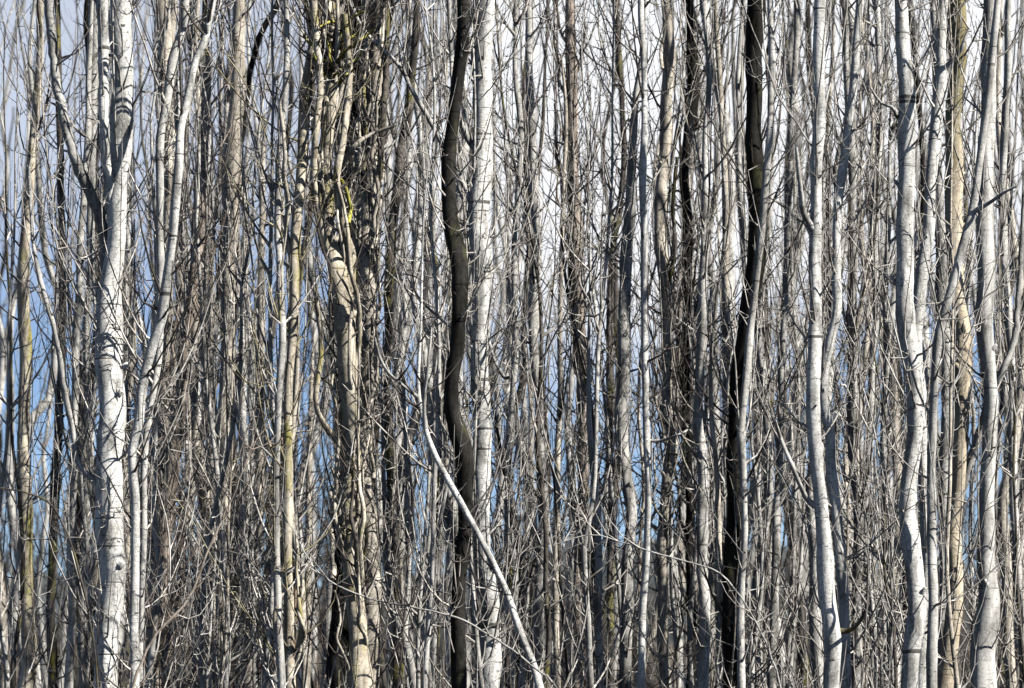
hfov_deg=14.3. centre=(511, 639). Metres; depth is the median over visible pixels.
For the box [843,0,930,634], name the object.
tree
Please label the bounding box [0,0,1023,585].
sky
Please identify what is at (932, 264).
tree
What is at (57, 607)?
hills
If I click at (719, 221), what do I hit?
sapling
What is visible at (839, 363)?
sapling
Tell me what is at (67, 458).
sapling
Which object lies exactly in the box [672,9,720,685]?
tree
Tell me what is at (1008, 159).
tree
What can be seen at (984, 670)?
tree
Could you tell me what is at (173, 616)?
sapling
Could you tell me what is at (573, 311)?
sapling
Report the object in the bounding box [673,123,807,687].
sapling
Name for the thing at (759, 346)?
tree
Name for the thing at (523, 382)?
tree
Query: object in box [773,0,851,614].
tree
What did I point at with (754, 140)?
tree
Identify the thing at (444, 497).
sapling
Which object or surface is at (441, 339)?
tree
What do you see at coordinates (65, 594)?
tree
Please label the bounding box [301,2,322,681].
tree
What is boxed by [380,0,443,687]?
tree
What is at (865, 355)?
tree
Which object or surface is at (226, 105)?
tree
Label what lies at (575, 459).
sapling
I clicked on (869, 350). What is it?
tree
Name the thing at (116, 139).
tree
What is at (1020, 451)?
tree
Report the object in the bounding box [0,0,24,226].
tree
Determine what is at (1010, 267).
sapling
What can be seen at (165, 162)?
tree
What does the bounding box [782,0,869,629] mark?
tree
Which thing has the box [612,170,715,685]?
sapling
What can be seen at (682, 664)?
sapling
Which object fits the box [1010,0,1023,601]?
tree
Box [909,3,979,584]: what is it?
tree
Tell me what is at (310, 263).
tree
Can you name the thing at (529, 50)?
tree
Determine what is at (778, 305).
sapling
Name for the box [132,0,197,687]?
tree
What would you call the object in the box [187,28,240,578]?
tree
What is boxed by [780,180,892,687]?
sapling
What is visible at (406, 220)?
tree
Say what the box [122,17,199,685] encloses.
tree
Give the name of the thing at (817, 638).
tree
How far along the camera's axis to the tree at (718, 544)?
21.33 m
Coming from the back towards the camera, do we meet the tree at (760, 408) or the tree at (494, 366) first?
the tree at (494, 366)
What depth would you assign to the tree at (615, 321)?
32.15 m
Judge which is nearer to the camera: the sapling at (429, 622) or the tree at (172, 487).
the sapling at (429, 622)
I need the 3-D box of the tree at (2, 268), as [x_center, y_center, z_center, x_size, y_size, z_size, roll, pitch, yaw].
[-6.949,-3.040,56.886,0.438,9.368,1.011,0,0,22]
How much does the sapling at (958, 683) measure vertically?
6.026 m
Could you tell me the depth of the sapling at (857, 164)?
22.96 m
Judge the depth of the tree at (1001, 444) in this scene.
28.57 m
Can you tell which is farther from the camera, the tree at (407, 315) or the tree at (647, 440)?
the tree at (407, 315)
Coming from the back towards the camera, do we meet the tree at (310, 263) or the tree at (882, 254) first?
the tree at (882, 254)
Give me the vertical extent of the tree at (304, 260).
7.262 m
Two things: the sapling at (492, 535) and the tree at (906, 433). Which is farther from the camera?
the tree at (906, 433)
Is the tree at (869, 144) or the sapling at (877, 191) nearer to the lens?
the sapling at (877, 191)
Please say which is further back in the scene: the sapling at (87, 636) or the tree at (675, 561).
the tree at (675, 561)
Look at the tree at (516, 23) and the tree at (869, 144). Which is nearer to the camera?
the tree at (516, 23)
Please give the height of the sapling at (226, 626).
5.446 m
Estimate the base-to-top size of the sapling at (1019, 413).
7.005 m
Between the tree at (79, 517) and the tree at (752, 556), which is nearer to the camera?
the tree at (79, 517)
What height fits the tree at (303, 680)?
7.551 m
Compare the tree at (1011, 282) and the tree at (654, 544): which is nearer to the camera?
the tree at (1011, 282)
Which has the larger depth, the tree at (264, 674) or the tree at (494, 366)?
the tree at (494, 366)
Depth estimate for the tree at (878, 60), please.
23.10 m
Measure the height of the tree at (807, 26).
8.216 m
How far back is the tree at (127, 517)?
43.09 m
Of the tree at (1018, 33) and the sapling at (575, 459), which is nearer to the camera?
the sapling at (575, 459)
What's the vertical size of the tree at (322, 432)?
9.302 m
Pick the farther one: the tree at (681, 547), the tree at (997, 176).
the tree at (681, 547)
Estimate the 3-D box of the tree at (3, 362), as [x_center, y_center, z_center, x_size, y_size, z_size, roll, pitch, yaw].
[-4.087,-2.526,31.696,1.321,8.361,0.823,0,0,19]
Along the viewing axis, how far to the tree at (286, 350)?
54.12 m
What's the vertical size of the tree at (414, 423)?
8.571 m
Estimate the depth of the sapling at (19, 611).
21.64 m
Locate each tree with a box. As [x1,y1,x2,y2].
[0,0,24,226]
[0,0,56,661]
[0,0,85,687]
[0,0,133,687]
[0,0,153,687]
[0,0,314,687]
[0,2,190,687]
[0,107,37,594]
[0,382,17,687]
[1,0,308,687]
[2,0,224,687]
[2,58,111,687]
[7,0,80,687]
[9,0,249,687]
[35,0,277,687]
[38,14,173,685]
[46,1,85,687]
[50,0,143,687]
[54,0,129,687]
[58,0,223,684]
[75,0,151,656]
[79,5,147,687]
[99,173,148,482]
[101,1,150,398]
[119,0,150,687]
[122,0,202,651]
[122,0,220,685]
[122,0,335,687]
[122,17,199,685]
[124,45,209,574]
[126,0,396,687]
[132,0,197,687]
[132,0,225,687]
[132,1,262,687]
[134,0,262,687]
[139,0,232,687]
[164,0,414,687]
[178,73,283,642]
[181,0,443,687]
[183,0,216,570]
[185,1,256,687]
[187,0,316,674]
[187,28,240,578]
[193,0,294,687]
[212,0,282,687]
[216,7,313,686]
[219,0,450,687]
[233,310,435,687]
[238,0,314,687]
[238,331,322,687]
[244,17,279,467]
[249,0,320,687]
[262,11,333,687]
[263,0,316,687]
[266,0,472,687]
[269,0,495,687]
[273,49,310,610]
[289,0,337,687]
[293,169,332,687]
[299,0,412,687]
[299,0,538,687]
[299,0,616,687]
[300,156,390,658]
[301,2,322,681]
[302,83,534,687]
[306,228,397,626]
[308,0,417,687]
[311,11,448,687]
[314,0,440,687]
[316,0,616,687]
[317,1,432,656]
[327,1,582,687]
[340,0,611,687]
[379,0,449,685]
[379,0,469,687]
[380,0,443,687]
[383,49,415,667]
[388,0,469,687]
[389,0,513,687]
[393,0,457,687]
[394,0,653,687]
[398,0,679,687]
[401,70,471,680]
[407,0,524,687]
[417,0,522,687]
[429,5,526,601]
[433,151,472,477]
[440,27,494,687]
[455,16,684,687]
[463,0,714,687]
[464,0,541,675]
[468,64,517,687]
[469,38,576,687]
[490,0,809,687]
[493,1,565,687]
[493,1,569,687]
[494,14,571,686]
[498,0,718,687]
[504,60,580,681]
[521,0,706,687]
[523,0,637,687]
[539,5,597,674]
[543,0,867,687]
[557,0,845,687]
[559,0,696,687]
[578,0,807,687]
[583,0,897,687]
[593,0,636,686]
[605,64,640,681]
[616,0,932,687]
[628,0,694,687]
[632,0,737,687]
[632,0,876,687]
[650,246,812,687]
[651,0,721,683]
[658,0,791,642]
[659,0,783,686]
[661,0,719,687]
[661,0,788,687]
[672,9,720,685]
[675,44,714,687]
[682,0,943,687]
[684,0,977,687]
[718,0,801,687]
[724,2,855,687]
[729,10,776,568]
[731,0,807,687]
[735,0,797,687]
[737,0,1023,687]
[740,0,806,687]
[745,0,914,687]
[745,207,810,657]
[746,50,841,586]
[747,3,1023,687]
[756,0,990,687]
[763,0,883,626]
[767,0,1012,687]
[772,0,870,680]
[773,0,810,686]
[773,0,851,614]
[773,0,866,686]
[781,0,1022,687]
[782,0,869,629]
[784,6,842,492]
[785,250,809,647]
[811,0,1023,687]
[820,0,1023,687]
[827,12,879,686]
[829,49,900,551]
[830,91,941,576]
[843,0,929,681]
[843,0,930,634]
[846,0,927,685]
[859,40,896,621]
[861,11,898,687]
[863,0,981,687]
[863,1,903,682]
[863,9,919,525]
[864,0,976,641]
[872,0,1023,687]
[873,20,944,663]
[876,0,935,659]
[882,0,1023,687]
[882,9,948,686]
[885,0,1023,687]
[906,5,1004,686]
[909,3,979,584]
[915,77,940,441]
[919,1,1021,660]
[924,17,1003,664]
[947,7,1003,687]
[961,179,1023,687]
[962,0,1023,685]
[967,32,1022,488]
[971,16,1023,683]
[994,20,1018,255]
[994,48,1023,469]
[995,0,1023,687]
[997,292,1016,687]
[998,205,1023,513]
[1001,0,1023,579]
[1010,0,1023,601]
[1015,1,1023,60]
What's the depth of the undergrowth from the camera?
47.34 m
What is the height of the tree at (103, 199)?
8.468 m
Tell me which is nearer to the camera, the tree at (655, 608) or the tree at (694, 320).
the tree at (655, 608)
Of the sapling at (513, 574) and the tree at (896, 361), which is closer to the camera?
the sapling at (513, 574)
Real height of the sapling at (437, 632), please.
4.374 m
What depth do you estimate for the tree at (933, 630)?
19.79 m
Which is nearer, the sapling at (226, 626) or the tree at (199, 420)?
the sapling at (226, 626)
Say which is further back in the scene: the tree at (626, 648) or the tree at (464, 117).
the tree at (464, 117)
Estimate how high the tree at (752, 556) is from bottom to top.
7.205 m
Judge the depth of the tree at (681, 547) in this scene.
54.88 m
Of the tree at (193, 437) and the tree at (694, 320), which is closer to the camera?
the tree at (193, 437)
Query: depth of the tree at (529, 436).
50.00 m
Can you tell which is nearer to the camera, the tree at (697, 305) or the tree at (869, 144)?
the tree at (869, 144)
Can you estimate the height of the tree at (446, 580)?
9.072 m
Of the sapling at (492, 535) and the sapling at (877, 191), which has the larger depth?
the sapling at (492, 535)
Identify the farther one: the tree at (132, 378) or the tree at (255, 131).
the tree at (255, 131)
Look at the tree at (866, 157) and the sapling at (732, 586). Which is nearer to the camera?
the sapling at (732, 586)
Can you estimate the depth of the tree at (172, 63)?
19.97 m
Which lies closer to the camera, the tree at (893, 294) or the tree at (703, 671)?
the tree at (703, 671)
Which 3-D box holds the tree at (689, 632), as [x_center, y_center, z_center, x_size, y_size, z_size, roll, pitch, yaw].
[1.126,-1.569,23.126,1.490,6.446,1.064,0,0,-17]
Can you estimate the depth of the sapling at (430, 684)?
23.17 m
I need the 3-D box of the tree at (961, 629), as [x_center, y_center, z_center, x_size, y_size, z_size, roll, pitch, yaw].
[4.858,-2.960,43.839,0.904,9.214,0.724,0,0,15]
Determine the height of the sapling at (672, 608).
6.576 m
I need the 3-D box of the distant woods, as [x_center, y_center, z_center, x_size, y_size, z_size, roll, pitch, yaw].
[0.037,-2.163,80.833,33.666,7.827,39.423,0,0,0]
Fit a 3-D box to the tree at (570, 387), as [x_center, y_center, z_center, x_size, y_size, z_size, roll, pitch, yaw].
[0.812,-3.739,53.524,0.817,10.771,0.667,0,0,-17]
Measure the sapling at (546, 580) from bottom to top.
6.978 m
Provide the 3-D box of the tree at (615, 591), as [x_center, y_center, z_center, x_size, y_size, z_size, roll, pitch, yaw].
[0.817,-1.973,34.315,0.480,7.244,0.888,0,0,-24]
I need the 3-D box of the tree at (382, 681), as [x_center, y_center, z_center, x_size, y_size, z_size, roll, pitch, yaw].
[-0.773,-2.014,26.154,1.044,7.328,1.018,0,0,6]
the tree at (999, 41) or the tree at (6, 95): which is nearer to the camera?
the tree at (999, 41)
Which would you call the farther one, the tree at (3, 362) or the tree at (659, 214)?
the tree at (3, 362)
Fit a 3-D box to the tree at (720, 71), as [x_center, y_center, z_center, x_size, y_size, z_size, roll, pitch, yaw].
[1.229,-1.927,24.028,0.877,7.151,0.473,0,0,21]
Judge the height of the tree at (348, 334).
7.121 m
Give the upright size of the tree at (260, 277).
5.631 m
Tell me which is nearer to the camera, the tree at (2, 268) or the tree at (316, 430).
the tree at (316, 430)
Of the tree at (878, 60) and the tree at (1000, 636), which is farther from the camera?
the tree at (1000, 636)
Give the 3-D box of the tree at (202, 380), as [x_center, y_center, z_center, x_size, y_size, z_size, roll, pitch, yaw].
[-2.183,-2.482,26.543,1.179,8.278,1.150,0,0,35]
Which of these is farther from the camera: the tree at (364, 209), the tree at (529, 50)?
the tree at (529, 50)
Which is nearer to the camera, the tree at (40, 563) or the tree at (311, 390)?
the tree at (311, 390)
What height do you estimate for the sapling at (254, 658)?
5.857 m
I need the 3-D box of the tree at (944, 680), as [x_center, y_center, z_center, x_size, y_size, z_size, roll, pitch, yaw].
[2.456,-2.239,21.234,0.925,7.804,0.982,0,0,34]
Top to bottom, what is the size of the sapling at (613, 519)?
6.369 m
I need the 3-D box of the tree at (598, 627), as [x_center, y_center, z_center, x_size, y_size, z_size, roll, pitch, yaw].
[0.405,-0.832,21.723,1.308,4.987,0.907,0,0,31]
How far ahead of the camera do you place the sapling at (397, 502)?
24.42 m
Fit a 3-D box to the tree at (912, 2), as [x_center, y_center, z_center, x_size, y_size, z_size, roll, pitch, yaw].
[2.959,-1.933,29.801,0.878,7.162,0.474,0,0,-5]
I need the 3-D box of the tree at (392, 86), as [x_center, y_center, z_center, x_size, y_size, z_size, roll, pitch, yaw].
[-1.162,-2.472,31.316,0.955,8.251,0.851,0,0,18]
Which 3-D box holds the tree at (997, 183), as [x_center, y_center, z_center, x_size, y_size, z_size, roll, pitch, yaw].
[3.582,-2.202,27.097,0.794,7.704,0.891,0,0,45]
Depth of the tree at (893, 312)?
45.54 m
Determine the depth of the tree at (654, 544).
33.67 m
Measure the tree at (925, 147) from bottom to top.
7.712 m
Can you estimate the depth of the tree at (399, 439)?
35.75 m
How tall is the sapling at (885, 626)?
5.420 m
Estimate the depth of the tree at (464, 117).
28.07 m
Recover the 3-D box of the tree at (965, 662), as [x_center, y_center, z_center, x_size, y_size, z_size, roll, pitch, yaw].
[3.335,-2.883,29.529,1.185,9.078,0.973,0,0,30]
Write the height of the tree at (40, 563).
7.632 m
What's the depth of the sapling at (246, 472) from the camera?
25.02 m
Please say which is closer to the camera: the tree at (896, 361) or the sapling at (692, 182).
the sapling at (692, 182)
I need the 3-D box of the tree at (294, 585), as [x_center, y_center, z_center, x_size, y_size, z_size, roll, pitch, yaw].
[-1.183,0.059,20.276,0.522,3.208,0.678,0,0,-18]
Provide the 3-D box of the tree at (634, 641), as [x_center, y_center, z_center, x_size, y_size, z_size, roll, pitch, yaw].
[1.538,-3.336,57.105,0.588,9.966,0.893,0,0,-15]
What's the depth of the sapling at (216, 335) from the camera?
23.26 m
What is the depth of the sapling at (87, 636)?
21.12 m
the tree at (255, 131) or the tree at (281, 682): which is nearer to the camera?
the tree at (281, 682)
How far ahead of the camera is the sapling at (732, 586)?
19.20 m
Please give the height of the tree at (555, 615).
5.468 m
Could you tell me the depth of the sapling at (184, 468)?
24.91 m
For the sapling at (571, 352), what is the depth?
25.24 m
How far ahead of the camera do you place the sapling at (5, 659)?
20.94 m
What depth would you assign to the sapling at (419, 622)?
20.64 m
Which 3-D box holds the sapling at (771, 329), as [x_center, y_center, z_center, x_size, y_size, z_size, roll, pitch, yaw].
[1.350,-1.422,25.015,1.081,6.134,0.994,0,0,40]
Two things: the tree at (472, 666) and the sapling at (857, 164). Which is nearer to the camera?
the sapling at (857, 164)
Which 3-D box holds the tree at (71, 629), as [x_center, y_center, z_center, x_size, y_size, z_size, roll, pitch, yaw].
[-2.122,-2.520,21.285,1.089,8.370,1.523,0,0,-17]
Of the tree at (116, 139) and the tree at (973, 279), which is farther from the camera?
the tree at (973, 279)
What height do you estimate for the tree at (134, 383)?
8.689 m
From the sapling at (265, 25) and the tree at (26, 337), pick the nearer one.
the tree at (26, 337)
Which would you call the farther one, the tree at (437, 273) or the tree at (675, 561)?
the tree at (437, 273)
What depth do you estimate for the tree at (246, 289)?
32.72 m
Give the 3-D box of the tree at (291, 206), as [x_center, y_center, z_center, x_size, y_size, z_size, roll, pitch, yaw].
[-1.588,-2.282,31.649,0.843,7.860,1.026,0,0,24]
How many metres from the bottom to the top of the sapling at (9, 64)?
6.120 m
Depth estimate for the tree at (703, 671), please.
21.71 m
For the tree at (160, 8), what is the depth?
24.18 m
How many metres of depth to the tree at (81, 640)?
22.01 m
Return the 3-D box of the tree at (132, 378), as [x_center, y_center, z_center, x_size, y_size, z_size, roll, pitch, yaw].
[-2.602,-2.264,27.028,0.771,7.829,1.237,0,0,-20]
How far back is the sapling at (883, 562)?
20.73 m
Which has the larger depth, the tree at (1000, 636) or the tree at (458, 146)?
the tree at (1000, 636)
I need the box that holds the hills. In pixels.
[7,538,976,643]
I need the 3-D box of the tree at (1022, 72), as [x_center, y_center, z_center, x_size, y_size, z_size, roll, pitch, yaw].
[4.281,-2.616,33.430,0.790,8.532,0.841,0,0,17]
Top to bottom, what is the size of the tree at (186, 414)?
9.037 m
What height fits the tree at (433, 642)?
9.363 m
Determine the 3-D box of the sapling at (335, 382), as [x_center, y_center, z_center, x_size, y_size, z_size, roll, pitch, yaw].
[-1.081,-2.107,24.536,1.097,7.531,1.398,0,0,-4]
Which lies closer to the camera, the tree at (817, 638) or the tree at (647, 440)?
the tree at (647, 440)
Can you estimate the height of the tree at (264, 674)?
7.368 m
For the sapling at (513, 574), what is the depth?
22.18 m
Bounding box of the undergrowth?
[0,609,1003,687]
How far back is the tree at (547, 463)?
28.79 m
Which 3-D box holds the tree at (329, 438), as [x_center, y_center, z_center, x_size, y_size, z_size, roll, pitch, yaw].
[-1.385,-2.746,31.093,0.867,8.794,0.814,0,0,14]
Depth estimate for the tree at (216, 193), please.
26.07 m
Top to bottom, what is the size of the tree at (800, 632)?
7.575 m
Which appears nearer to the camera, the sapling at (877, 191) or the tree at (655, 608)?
the sapling at (877, 191)
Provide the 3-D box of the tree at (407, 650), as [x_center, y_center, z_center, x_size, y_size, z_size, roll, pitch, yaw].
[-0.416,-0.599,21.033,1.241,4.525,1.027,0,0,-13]
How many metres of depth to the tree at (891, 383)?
30.61 m
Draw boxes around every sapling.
[0,0,95,687]
[0,0,197,685]
[0,1,97,687]
[0,2,25,134]
[0,462,113,687]
[7,0,182,687]
[8,195,127,686]
[17,0,229,687]
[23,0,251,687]
[36,39,196,687]
[60,48,312,687]
[83,389,291,687]
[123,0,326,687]
[123,69,251,664]
[124,0,298,687]
[126,0,334,687]
[127,196,239,686]
[134,0,310,687]
[135,0,321,672]
[164,8,295,687]
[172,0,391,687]
[182,0,343,687]
[192,1,336,687]
[197,0,281,678]
[224,0,560,687]
[240,6,404,687]
[253,461,617,687]
[294,0,552,687]
[319,20,523,687]
[355,2,585,687]
[362,0,546,687]
[374,149,476,687]
[380,0,535,687]
[387,0,580,687]
[393,24,545,687]
[409,0,689,687]
[425,0,713,687]
[452,0,682,687]
[466,3,623,683]
[490,45,714,687]
[492,0,740,687]
[502,0,668,687]
[504,0,653,686]
[540,469,825,687]
[550,0,719,687]
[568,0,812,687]
[579,0,731,687]
[580,7,756,685]
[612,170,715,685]
[647,1,795,682]
[657,0,808,678]
[662,0,863,687]
[668,15,808,675]
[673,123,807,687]
[713,0,904,686]
[738,0,882,687]
[744,2,877,687]
[745,0,996,686]
[745,1,906,685]
[747,1,898,687]
[757,2,930,686]
[770,68,918,687]
[780,87,943,687]
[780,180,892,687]
[783,35,1015,687]
[829,0,1022,687]
[878,0,1023,687]
[889,4,1023,682]
[936,43,1023,687]
[963,32,1023,686]
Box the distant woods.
[0,383,1000,687]
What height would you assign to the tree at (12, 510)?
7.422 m
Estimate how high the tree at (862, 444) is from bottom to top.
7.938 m
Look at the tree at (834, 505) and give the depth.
20.10 m
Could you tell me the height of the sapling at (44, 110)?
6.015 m
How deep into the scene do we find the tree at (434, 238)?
31.88 m
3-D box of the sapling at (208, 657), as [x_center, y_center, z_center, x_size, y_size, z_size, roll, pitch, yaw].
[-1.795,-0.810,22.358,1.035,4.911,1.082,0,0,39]
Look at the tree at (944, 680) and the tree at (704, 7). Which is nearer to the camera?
the tree at (944, 680)
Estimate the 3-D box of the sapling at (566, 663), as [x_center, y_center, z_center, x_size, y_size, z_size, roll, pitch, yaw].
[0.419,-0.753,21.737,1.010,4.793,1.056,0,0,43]
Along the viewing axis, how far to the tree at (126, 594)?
34.61 m
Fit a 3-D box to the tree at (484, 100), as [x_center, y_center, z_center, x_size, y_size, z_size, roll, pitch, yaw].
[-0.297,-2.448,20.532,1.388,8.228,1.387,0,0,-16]
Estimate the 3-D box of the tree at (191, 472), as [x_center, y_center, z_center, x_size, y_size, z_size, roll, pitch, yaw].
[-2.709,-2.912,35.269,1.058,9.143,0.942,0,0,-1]
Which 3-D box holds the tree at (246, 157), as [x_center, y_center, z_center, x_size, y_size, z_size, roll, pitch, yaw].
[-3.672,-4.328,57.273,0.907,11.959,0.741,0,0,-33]
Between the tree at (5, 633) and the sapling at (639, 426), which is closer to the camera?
the sapling at (639, 426)
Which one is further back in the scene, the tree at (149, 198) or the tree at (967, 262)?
the tree at (149, 198)
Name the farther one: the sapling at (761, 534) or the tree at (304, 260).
the tree at (304, 260)
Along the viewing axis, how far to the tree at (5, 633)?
34.91 m
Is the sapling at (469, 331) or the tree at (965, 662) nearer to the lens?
the sapling at (469, 331)
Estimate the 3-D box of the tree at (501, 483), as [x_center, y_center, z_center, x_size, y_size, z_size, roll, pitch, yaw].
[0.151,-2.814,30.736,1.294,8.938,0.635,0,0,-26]
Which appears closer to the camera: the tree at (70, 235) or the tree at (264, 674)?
the tree at (264, 674)
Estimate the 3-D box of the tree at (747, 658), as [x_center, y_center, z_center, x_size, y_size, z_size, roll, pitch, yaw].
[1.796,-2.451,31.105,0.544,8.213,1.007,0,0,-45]
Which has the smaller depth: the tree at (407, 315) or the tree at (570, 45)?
the tree at (570, 45)
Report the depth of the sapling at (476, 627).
19.00 m
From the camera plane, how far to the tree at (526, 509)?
31.53 m
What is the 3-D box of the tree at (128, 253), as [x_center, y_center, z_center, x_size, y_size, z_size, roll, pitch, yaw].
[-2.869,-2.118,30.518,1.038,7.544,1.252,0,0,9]
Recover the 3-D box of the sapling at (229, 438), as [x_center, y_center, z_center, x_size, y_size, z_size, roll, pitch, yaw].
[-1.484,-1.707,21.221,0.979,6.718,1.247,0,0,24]
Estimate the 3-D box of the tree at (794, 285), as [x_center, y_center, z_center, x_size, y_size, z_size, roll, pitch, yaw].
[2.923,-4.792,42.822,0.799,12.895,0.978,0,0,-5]
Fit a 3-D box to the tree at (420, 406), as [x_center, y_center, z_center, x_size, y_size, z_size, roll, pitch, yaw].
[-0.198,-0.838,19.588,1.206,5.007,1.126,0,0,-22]
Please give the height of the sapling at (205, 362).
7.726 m
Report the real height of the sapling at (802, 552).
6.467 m
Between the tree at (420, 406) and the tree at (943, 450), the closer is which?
the tree at (420, 406)
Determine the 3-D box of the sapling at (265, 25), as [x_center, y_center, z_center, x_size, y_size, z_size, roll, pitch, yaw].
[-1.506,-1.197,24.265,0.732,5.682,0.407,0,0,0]
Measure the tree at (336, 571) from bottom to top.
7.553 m
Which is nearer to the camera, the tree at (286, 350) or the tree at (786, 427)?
the tree at (286, 350)
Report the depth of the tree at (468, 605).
40.48 m
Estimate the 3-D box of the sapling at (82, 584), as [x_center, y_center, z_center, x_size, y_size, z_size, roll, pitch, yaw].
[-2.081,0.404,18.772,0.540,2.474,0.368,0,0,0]
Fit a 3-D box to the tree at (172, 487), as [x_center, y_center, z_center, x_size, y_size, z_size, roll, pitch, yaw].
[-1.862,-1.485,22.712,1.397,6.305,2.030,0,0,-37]
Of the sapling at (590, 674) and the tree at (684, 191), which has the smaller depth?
the sapling at (590, 674)
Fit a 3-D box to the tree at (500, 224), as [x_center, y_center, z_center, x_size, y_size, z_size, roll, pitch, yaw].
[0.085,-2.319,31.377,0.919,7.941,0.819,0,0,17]
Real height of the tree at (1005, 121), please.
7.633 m
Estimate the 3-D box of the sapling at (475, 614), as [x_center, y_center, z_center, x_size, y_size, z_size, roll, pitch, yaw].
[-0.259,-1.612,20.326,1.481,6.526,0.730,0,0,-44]
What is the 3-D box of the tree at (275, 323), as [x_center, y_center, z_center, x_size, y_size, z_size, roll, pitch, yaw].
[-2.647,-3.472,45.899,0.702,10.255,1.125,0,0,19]
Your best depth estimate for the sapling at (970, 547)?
23.79 m
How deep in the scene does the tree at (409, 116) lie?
23.50 m
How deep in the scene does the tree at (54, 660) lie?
24.50 m
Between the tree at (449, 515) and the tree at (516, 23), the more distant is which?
the tree at (449, 515)
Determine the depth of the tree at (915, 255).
26.53 m
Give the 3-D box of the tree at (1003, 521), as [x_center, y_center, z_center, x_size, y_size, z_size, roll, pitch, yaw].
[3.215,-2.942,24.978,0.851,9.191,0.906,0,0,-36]
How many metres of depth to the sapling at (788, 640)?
25.00 m
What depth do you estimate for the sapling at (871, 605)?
23.02 m
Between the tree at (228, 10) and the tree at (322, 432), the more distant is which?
the tree at (228, 10)
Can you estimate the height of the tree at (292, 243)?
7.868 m
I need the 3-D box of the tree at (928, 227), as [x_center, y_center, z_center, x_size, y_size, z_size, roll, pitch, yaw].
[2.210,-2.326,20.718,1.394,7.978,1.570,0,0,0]
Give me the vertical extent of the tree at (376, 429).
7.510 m
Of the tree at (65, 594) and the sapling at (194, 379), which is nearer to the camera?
the sapling at (194, 379)
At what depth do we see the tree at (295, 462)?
32.82 m
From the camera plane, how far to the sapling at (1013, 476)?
21.35 m
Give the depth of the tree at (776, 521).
22.49 m
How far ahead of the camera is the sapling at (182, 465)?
23.61 m

